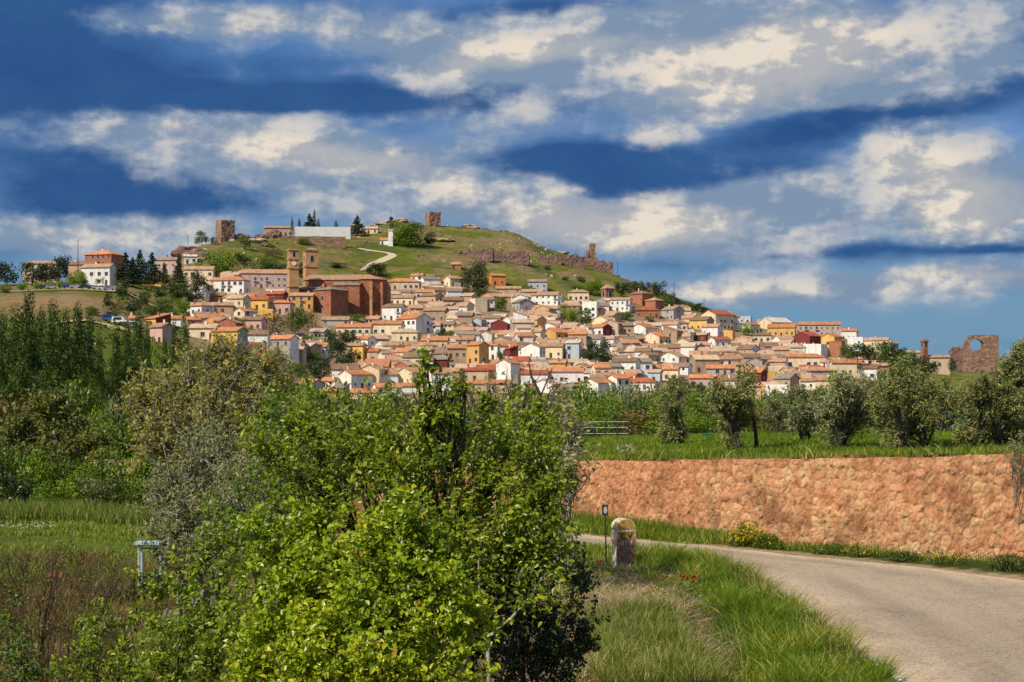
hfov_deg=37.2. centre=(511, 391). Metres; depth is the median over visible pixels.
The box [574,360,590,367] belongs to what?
house
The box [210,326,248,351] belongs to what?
house
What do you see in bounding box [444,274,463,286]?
house
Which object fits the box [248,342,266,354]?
house
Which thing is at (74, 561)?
rank grass
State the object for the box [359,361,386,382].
house
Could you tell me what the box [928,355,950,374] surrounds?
house
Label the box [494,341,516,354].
house
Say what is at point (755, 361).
house
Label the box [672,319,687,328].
house
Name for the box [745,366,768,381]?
house
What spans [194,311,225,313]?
house
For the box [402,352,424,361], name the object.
house
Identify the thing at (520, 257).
town wall ruin
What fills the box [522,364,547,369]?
house
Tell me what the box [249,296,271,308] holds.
house
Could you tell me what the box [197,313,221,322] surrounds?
house
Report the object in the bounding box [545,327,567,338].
house
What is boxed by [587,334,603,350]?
house
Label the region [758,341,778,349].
house
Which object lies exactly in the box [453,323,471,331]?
house
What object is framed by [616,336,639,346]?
house
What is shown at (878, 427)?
tree
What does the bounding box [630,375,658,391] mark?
house
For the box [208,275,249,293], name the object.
house
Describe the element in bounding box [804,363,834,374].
house
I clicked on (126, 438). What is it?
hedge bush
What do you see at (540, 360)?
house
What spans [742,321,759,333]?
house
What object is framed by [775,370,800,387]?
house
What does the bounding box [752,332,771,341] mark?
house
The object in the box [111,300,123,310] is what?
tree
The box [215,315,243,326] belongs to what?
house
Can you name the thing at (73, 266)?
house
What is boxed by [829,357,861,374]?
house
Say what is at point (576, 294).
house
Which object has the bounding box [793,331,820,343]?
house
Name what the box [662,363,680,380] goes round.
house
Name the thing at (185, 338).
poplar tree
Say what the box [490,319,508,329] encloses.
house
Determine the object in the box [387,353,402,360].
house
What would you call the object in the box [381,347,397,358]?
house
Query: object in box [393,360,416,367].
house
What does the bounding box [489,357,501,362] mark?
house
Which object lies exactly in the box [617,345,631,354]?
house
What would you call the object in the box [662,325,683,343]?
house
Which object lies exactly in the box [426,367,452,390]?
house
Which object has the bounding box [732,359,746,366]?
house
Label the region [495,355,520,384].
house
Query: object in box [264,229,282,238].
rock outcrop
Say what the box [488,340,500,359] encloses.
house
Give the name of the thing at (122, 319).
parked car
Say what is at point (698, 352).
house
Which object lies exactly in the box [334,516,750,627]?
bank grass
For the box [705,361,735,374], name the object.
house
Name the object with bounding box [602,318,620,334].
house
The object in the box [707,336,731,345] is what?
house
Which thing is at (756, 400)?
tree
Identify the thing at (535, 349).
house
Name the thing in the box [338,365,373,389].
house
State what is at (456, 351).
house
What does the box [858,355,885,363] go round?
house
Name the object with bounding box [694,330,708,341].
house
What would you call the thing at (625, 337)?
house
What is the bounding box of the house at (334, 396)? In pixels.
[323,384,337,397]
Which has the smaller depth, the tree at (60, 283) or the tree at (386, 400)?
the tree at (386, 400)
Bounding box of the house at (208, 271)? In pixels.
[183,266,215,277]
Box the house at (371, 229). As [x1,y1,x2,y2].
[365,226,378,233]
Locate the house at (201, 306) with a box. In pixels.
[190,300,214,315]
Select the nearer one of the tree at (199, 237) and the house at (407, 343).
the house at (407, 343)
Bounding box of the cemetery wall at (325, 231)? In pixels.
[291,227,349,238]
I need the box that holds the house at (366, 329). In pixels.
[335,321,373,335]
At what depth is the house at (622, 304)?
784.22 m
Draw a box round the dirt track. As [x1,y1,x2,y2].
[46,319,144,337]
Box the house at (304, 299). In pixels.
[289,290,314,312]
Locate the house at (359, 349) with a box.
[348,340,367,361]
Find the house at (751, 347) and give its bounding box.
[735,343,760,351]
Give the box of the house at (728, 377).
[721,374,741,390]
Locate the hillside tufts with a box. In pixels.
[218,221,711,309]
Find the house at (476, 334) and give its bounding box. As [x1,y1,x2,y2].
[454,331,479,340]
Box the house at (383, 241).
[380,238,394,244]
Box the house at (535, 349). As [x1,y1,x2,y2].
[520,340,545,356]
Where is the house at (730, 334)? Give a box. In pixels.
[723,330,734,342]
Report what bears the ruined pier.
on the ground at (358, 260)
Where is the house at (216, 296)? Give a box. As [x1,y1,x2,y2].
[210,289,226,301]
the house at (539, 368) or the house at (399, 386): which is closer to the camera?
the house at (399, 386)
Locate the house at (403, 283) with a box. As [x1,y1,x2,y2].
[387,278,420,288]
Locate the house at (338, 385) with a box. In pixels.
[332,383,350,397]
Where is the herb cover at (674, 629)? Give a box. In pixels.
[550,562,839,681]
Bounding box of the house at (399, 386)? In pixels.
[371,383,402,395]
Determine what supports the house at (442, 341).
on the ground at (358, 260)
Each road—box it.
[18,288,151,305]
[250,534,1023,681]
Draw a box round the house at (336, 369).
[331,364,359,377]
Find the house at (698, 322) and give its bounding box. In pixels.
[689,316,714,329]
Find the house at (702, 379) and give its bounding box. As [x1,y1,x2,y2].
[689,374,713,388]
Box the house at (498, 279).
[488,271,505,285]
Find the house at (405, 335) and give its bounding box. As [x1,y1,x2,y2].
[390,327,421,340]
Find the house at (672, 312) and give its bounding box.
[661,304,684,319]
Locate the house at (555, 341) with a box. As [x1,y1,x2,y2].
[547,338,566,356]
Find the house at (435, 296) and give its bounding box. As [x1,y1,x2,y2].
[419,290,444,300]
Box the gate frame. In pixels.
[134,541,162,585]
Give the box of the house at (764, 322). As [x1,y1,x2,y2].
[757,315,792,328]
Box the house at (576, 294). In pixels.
[567,288,588,300]
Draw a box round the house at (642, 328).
[634,321,657,334]
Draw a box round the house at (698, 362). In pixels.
[689,352,719,372]
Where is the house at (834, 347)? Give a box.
[829,341,844,354]
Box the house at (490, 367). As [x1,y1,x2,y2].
[476,365,495,378]
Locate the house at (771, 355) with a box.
[763,351,776,356]
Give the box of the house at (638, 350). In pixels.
[634,346,651,357]
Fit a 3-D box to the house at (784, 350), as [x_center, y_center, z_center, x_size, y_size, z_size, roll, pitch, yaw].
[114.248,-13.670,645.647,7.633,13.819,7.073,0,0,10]
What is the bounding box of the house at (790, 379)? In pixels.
[772,371,799,394]
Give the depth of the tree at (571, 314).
722.42 m
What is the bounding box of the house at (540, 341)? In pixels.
[534,336,557,343]
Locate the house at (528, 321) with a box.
[511,317,534,329]
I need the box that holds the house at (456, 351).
[445,344,466,358]
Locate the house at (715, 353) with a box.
[707,352,723,355]
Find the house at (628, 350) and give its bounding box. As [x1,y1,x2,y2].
[624,345,644,356]
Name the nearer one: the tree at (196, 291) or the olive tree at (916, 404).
the olive tree at (916, 404)
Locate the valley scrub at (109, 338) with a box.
[0,317,882,491]
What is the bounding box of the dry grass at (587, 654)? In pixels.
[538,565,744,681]
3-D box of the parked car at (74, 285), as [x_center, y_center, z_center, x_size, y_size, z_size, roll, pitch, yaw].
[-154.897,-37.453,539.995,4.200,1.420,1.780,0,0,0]
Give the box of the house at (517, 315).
[513,310,528,318]
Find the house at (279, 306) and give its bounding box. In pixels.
[270,297,294,316]
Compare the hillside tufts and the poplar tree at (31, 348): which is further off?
the hillside tufts
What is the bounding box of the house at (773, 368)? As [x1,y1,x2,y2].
[767,366,785,372]
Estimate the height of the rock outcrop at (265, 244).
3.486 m
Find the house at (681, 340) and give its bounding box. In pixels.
[674,337,694,343]
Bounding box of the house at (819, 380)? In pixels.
[814,373,842,392]
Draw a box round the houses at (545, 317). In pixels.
[186,269,888,396]
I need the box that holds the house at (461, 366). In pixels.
[454,363,477,372]
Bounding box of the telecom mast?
[387,217,393,245]
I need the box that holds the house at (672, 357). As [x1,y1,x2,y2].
[661,350,688,362]
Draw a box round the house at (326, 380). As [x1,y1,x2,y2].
[321,374,339,386]
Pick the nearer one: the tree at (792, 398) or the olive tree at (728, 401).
the olive tree at (728, 401)
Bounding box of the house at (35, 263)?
[22,261,58,283]
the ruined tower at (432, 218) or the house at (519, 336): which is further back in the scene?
the ruined tower at (432, 218)
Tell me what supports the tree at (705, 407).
on the ground at (358, 260)
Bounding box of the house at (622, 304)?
[610,297,632,312]
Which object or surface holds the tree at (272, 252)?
on the ground at (358, 260)
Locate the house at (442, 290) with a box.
[424,287,446,294]
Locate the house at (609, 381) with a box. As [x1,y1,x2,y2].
[601,375,614,396]
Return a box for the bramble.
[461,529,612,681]
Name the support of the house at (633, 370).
on the ground at (358, 260)
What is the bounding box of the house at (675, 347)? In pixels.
[658,344,680,351]
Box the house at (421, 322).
[396,311,432,332]
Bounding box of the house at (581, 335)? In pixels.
[568,328,587,346]
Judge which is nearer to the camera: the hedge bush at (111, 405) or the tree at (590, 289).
the hedge bush at (111, 405)
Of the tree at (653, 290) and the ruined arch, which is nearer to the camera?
the ruined arch
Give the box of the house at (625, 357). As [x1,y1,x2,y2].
[612,354,637,358]
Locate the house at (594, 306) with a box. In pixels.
[582,301,599,318]
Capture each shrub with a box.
[0,513,149,681]
[0,578,116,681]
[50,511,268,681]
[221,480,515,681]
[465,370,603,591]
[617,443,634,452]
[1002,429,1023,526]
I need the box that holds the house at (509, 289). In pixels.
[496,286,520,293]
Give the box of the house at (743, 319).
[740,316,751,322]
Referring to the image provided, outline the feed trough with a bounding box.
[702,433,712,436]
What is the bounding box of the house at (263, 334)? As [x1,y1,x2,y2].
[248,330,270,352]
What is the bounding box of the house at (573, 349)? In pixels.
[565,338,581,358]
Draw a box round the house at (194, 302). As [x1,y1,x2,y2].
[190,301,212,304]
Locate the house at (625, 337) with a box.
[616,334,638,340]
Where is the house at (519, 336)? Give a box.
[514,329,533,341]
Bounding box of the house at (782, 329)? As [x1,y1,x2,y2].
[767,322,796,335]
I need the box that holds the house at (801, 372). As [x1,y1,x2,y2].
[785,368,808,373]
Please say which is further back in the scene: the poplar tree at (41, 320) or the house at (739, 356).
the house at (739, 356)
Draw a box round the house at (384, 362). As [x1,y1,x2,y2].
[365,359,390,367]
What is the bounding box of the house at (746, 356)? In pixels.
[741,350,760,359]
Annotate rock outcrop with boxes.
[170,245,205,258]
[191,251,210,260]
[235,233,252,239]
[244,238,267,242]
[254,233,264,237]
[257,242,274,247]
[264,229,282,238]
[375,221,387,225]
[392,218,408,222]
[430,237,454,241]
[461,224,479,228]
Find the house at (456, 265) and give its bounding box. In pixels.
[451,262,461,269]
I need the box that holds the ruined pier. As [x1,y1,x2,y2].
[948,346,962,371]
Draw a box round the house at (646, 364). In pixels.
[639,358,652,376]
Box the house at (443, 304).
[423,302,448,306]
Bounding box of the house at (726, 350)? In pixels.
[709,344,735,353]
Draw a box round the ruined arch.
[961,335,998,372]
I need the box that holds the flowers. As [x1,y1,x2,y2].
[625,566,716,600]
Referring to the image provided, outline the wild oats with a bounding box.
[711,545,896,675]
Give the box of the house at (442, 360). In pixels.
[434,353,449,366]
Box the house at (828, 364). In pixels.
[826,357,832,368]
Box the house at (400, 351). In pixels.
[392,345,417,354]
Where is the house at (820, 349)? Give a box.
[803,344,826,356]
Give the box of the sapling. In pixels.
[463,515,592,681]
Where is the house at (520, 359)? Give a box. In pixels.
[512,356,530,363]
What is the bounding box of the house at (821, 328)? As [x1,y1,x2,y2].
[796,321,840,335]
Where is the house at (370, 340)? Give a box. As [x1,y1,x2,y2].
[354,333,377,347]
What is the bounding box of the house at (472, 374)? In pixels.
[461,364,491,381]
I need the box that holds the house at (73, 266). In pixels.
[68,259,99,280]
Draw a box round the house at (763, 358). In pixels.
[755,352,767,369]
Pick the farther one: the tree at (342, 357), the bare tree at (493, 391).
the tree at (342, 357)
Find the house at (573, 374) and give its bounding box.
[547,368,583,383]
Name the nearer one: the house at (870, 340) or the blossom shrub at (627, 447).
the blossom shrub at (627, 447)
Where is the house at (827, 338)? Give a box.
[821,331,841,346]
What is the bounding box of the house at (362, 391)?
[349,386,381,399]
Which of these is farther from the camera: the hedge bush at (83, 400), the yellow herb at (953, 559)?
the hedge bush at (83, 400)
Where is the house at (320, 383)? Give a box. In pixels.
[298,379,325,391]
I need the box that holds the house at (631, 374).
[618,370,640,378]
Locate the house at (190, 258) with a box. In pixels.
[183,252,197,263]
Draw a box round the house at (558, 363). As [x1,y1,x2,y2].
[549,357,567,367]
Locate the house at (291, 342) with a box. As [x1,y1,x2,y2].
[270,334,299,362]
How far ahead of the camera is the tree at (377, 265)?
789.70 m
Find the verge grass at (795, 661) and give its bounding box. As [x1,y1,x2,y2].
[610,536,933,681]
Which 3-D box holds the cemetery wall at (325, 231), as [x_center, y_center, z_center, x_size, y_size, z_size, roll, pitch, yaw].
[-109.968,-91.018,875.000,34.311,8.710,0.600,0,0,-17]
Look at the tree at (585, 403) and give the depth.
80.48 m
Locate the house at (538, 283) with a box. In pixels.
[527,279,547,290]
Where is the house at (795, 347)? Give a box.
[783,344,804,351]
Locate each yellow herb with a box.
[826,541,901,557]
[917,548,985,565]
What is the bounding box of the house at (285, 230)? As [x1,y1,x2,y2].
[264,226,293,235]
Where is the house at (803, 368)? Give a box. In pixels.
[794,364,825,370]
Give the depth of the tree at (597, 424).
67.27 m
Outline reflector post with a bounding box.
[602,503,607,562]
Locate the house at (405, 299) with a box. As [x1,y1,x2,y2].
[391,295,414,304]
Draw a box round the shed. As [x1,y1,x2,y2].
[94,459,141,482]
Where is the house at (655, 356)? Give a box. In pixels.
[638,351,661,363]
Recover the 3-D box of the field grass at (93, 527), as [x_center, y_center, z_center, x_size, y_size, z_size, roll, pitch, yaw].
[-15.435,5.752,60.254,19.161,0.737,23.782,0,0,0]
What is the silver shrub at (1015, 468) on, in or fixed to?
on the ground at (358, 260)
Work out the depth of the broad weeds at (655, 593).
22.34 m
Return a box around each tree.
[0,260,20,283]
[0,284,11,292]
[0,302,31,451]
[0,308,12,436]
[0,376,120,495]
[1,368,37,417]
[10,289,43,433]
[15,281,29,291]
[18,261,51,285]
[30,305,52,453]
[33,281,42,290]
[36,299,69,450]
[37,263,58,284]
[44,281,54,288]
[51,255,71,281]
[52,364,98,414]
[55,306,77,438]
[56,280,63,287]
[60,300,88,436]
[67,270,85,284]
[78,309,103,420]
[84,306,99,313]
[92,330,106,414]
[97,360,130,413]
[102,292,112,306]
[103,311,121,316]
[103,327,124,430]
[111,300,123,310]
[112,326,299,498]
[114,319,137,433]
[115,279,129,299]
[116,252,137,282]
[124,310,148,447]
[125,297,143,313]
[125,416,300,632]
[128,257,145,286]
[134,249,152,285]
[139,293,151,305]
[140,338,155,429]
[141,331,156,450]
[142,252,165,286]
[142,304,159,314]
[150,348,171,436]
[153,286,167,297]
[153,297,173,312]
[160,263,170,283]
[160,336,169,423]
[166,282,186,300]
[166,308,181,314]
[167,318,180,444]
[170,255,186,283]
[172,299,189,311]
[177,323,190,432]
[181,282,202,301]
[187,344,199,440]
[190,269,209,290]
[191,378,354,674]
[192,353,217,425]
[194,230,209,244]
[195,345,210,370]
[201,249,236,276]
[209,236,218,243]
[223,370,259,448]
[224,341,585,681]
[235,253,251,262]
[237,394,286,516]
[239,234,250,249]
[250,265,268,268]
[260,258,277,266]
[261,246,282,256]
[262,361,293,408]
[263,311,291,334]
[267,263,286,268]
[267,387,324,484]
[284,306,308,333]
[284,373,316,416]
[290,363,311,377]
[296,236,310,244]
[298,377,343,499]
[299,262,302,276]
[302,214,316,226]
[302,309,317,330]
[302,336,330,344]
[305,358,331,379]
[307,351,322,361]
[312,209,315,225]
[322,381,352,462]
[325,330,347,360]
[328,262,346,267]
[328,394,376,504]
[333,352,356,363]
[336,382,373,467]
[343,329,357,342]
[350,215,368,235]
[350,313,367,320]
[365,262,386,274]
[366,396,407,482]
[376,389,405,459]
[386,399,429,458]
[388,221,414,245]
[388,390,417,453]
[400,220,426,246]
[402,364,558,658]
[423,231,436,246]
[425,397,457,462]
[433,327,445,335]
[434,390,467,447]
[443,330,453,335]
[445,399,496,457]
[451,391,476,416]
[459,260,489,292]
[472,288,486,295]
[492,297,506,310]
[496,351,503,358]
[525,391,581,437]
[541,401,586,437]
[543,389,575,406]
[550,383,590,418]
[557,303,579,322]
[567,388,610,435]
[571,380,616,419]
[571,383,598,420]
[574,308,593,324]
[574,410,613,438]
[576,280,603,294]
[577,277,586,281]
[583,340,610,360]
[587,394,627,436]
[590,389,626,434]
[591,350,615,361]
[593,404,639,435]
[600,387,634,435]
[604,384,637,434]
[614,282,625,295]
[618,383,646,435]
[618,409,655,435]
[619,311,633,319]
[623,282,632,292]
[629,393,663,435]
[630,281,642,291]
[635,389,668,435]
[639,281,651,292]
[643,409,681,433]
[644,315,654,322]
[645,379,672,435]
[650,281,667,297]
[653,372,698,444]
[658,295,671,305]
[666,292,676,304]
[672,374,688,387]
[672,389,710,433]
[674,297,685,304]
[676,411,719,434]
[677,386,707,427]
[683,397,714,422]
[684,300,694,307]
[684,381,695,390]
[691,303,703,309]
[694,384,706,392]
[701,386,731,432]
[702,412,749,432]
[704,372,761,449]
[734,362,760,447]
[735,392,769,431]
[740,323,758,335]
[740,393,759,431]
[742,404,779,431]
[756,385,779,432]
[758,387,782,432]
[758,395,788,433]
[764,385,811,432]
[768,417,799,431]
[775,387,817,431]
[780,383,823,439]
[796,370,874,447]
[807,387,845,430]
[811,403,837,428]
[826,369,862,416]
[834,416,874,429]
[839,344,855,360]
[843,375,885,429]
[848,343,866,361]
[856,377,877,430]
[858,355,950,449]
[859,343,876,363]
[870,341,892,366]
[871,372,905,429]
[873,372,901,429]
[881,342,897,368]
[882,384,924,427]
[889,347,908,366]
[894,349,917,376]
[908,353,928,372]
[920,374,970,431]
[921,361,939,376]
[924,383,955,426]
[944,337,1023,447]
[947,357,956,370]
[970,387,999,427]
[995,391,1023,419]
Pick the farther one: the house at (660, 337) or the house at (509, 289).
the house at (509, 289)
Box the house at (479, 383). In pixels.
[474,379,511,392]
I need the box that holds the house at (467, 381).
[458,380,473,389]
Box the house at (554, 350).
[540,340,565,358]
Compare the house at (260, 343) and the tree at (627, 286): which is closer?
the house at (260, 343)
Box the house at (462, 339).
[455,334,475,343]
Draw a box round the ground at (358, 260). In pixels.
[0,222,1023,681]
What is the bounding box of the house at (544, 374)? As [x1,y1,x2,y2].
[520,370,548,384]
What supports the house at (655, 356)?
on the ground at (358, 260)
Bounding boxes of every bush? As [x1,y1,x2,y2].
[0,388,42,464]
[0,440,22,500]
[0,442,36,498]
[0,465,39,507]
[2,448,55,499]
[29,478,73,505]
[32,455,80,500]
[46,373,106,463]
[64,460,112,504]
[75,474,124,506]
[76,401,112,472]
[88,404,121,459]
[89,450,128,503]
[95,389,143,457]
[100,584,152,602]
[102,478,146,508]
[104,449,153,503]
[109,412,144,458]
[129,455,160,504]
[129,570,177,598]
[147,465,172,504]
[715,521,764,547]
[744,533,783,549]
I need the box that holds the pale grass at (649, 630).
[573,589,753,681]
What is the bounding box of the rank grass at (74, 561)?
[0,552,275,681]
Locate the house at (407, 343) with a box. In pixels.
[400,338,420,345]
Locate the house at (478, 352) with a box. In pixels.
[465,338,489,363]
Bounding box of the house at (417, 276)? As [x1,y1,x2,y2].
[410,271,424,280]
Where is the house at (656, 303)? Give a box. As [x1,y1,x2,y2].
[644,297,664,310]
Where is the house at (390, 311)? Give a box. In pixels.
[381,302,405,319]
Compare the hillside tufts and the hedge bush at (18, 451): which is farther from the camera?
the hillside tufts
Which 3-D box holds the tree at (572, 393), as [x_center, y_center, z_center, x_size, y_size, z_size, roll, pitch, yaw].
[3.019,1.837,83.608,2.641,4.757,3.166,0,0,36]
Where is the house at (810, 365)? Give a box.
[799,364,821,366]
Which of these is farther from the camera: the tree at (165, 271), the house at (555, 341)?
the tree at (165, 271)
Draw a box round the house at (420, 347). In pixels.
[405,346,432,354]
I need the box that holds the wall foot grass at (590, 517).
[421,503,1023,563]
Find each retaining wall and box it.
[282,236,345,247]
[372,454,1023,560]
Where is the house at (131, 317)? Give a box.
[128,311,140,325]
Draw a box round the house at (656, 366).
[652,360,662,368]
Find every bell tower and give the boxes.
[302,248,318,285]
[600,284,614,297]
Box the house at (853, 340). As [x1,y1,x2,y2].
[847,337,862,351]
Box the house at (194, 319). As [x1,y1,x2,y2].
[185,314,200,325]
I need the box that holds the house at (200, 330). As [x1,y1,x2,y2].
[188,320,219,339]
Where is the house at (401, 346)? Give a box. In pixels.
[392,342,405,348]
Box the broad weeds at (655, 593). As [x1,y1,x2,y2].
[544,562,861,681]
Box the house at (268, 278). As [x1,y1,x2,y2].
[240,269,286,290]
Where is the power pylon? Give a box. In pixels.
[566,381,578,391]
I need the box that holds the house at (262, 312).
[257,309,273,317]
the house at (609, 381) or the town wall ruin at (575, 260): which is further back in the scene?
the town wall ruin at (575, 260)
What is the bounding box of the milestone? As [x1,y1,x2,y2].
[611,518,635,570]
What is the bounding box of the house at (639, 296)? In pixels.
[630,288,652,305]
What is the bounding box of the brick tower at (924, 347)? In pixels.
[920,339,928,362]
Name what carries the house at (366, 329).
on the ground at (358, 260)
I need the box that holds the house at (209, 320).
[202,318,238,322]
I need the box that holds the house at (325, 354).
[319,342,329,358]
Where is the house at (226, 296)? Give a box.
[221,291,243,301]
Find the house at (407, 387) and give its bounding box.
[401,379,422,392]
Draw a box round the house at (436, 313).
[423,304,448,320]
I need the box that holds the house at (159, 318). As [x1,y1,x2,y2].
[144,311,172,323]
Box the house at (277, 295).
[263,289,288,300]
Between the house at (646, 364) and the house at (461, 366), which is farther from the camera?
the house at (646, 364)
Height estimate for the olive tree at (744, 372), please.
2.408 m
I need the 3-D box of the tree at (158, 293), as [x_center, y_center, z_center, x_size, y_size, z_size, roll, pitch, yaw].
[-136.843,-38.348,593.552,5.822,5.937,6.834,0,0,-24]
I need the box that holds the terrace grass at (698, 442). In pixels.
[434,427,1023,470]
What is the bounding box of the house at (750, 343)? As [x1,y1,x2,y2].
[742,340,758,345]
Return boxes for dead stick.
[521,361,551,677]
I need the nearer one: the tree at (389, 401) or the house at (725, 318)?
the tree at (389, 401)
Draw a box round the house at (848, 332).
[841,327,856,339]
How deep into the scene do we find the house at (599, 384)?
508.50 m
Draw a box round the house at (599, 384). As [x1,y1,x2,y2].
[582,378,608,396]
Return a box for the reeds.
[0,496,335,526]
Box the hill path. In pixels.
[358,248,396,270]
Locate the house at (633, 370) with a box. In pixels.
[618,366,641,375]
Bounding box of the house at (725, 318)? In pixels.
[701,310,733,330]
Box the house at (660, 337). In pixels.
[644,329,668,343]
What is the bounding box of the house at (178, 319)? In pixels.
[171,312,183,326]
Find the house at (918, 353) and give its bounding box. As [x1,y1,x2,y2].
[904,350,920,359]
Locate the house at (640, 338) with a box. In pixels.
[616,335,644,342]
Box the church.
[299,274,390,315]
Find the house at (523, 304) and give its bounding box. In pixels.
[512,298,533,309]
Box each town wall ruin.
[464,248,494,261]
[494,250,529,264]
[538,254,561,265]
[560,253,585,268]
[594,259,612,272]
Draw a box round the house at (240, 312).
[233,305,256,317]
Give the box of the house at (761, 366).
[744,365,764,367]
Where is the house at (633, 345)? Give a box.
[622,343,638,347]
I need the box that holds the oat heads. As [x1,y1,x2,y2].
[715,543,907,670]
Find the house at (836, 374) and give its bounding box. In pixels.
[823,373,853,382]
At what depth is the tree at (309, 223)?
888.94 m
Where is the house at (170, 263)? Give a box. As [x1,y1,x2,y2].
[156,255,181,274]
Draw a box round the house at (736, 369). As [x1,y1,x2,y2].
[734,367,756,374]
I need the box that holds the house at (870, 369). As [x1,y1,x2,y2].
[857,364,877,379]
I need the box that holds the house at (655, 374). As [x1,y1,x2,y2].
[647,369,662,382]
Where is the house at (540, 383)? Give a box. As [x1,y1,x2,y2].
[533,378,561,392]
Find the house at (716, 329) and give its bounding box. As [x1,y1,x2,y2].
[702,323,723,335]
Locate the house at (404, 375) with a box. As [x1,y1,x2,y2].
[398,364,426,384]
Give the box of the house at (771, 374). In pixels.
[767,371,777,377]
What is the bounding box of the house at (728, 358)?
[718,352,738,363]
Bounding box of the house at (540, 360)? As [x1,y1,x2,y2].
[531,356,548,363]
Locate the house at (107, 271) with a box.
[80,261,117,284]
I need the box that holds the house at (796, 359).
[787,352,824,366]
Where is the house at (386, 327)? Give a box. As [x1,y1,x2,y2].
[372,319,404,334]
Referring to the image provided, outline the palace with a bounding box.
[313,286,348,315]
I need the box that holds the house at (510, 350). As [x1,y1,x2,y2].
[504,343,517,355]
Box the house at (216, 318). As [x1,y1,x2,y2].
[213,315,235,322]
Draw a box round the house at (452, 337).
[430,336,455,338]
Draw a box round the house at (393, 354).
[385,352,401,358]
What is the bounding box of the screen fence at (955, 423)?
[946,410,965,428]
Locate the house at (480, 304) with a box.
[470,298,486,311]
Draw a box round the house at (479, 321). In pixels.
[472,315,485,326]
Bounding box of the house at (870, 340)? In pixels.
[863,335,889,352]
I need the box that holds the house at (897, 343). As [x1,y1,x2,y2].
[888,339,898,354]
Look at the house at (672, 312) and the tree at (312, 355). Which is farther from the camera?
the house at (672, 312)
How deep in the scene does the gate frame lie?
41.98 m
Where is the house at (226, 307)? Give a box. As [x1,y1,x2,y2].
[213,299,233,314]
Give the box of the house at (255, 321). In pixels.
[241,314,266,329]
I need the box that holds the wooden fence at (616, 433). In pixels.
[582,421,629,437]
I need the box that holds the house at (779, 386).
[765,384,788,397]
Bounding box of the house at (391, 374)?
[384,368,398,382]
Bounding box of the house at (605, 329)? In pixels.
[591,322,612,335]
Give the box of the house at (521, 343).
[516,342,528,347]
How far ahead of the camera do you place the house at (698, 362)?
594.59 m
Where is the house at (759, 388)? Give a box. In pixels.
[749,383,761,399]
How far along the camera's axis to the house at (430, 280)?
780.58 m
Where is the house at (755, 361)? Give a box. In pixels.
[746,357,762,364]
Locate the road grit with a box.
[564,532,1020,678]
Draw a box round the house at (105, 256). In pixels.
[84,248,123,276]
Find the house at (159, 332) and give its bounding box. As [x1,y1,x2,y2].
[148,319,174,346]
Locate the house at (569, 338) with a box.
[555,337,577,339]
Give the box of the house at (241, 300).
[226,292,251,313]
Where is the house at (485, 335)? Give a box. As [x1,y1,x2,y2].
[480,330,493,340]
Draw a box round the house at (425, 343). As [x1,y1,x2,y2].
[412,338,437,346]
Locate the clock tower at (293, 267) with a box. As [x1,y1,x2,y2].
[286,248,299,298]
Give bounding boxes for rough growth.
[0,494,360,681]
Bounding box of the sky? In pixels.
[0,0,1023,361]
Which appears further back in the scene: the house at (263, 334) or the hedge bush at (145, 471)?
the house at (263, 334)
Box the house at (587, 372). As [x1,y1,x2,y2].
[584,368,590,379]
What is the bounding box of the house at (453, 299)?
[441,296,463,302]
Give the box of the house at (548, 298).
[530,291,560,305]
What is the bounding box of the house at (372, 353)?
[366,346,380,358]
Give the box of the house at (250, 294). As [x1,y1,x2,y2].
[229,291,254,295]
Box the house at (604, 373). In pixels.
[596,372,615,375]
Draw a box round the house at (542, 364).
[522,362,551,367]
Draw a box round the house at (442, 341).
[420,334,449,346]
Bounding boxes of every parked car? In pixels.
[45,285,57,288]
[62,284,73,288]
[69,284,78,287]
[79,284,91,288]
[101,314,114,320]
[103,286,114,290]
[112,317,127,322]
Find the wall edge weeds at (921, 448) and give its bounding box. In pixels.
[479,440,1012,526]
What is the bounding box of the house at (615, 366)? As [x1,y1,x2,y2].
[609,363,622,370]
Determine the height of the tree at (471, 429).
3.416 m
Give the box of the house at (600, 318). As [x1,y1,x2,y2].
[592,314,615,323]
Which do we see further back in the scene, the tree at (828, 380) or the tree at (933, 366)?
the tree at (933, 366)
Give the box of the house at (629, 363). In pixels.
[610,354,640,369]
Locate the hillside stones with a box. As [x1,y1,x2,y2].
[198,224,632,292]
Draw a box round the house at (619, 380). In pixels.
[606,371,630,395]
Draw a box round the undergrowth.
[50,522,466,681]
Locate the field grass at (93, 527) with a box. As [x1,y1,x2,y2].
[0,517,284,567]
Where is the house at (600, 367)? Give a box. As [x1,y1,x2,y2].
[590,363,610,374]
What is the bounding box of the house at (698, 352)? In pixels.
[689,349,707,356]
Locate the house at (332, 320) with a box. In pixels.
[321,316,350,325]
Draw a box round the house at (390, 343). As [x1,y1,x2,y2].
[382,341,399,348]
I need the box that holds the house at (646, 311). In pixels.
[634,307,659,318]
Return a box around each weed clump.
[807,542,855,554]
[881,551,923,561]
[984,552,1023,571]
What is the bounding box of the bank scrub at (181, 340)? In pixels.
[94,250,281,348]
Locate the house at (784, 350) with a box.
[772,343,789,355]
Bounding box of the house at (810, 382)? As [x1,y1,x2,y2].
[800,375,814,389]
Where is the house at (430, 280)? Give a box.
[420,274,441,283]
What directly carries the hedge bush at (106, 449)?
on the ground at (358, 260)
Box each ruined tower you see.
[215,220,234,242]
[425,211,440,226]
[585,243,598,266]
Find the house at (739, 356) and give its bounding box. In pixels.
[729,351,741,359]
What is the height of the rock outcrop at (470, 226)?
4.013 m
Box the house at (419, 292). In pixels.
[415,287,434,298]
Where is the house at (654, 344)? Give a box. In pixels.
[640,341,658,346]

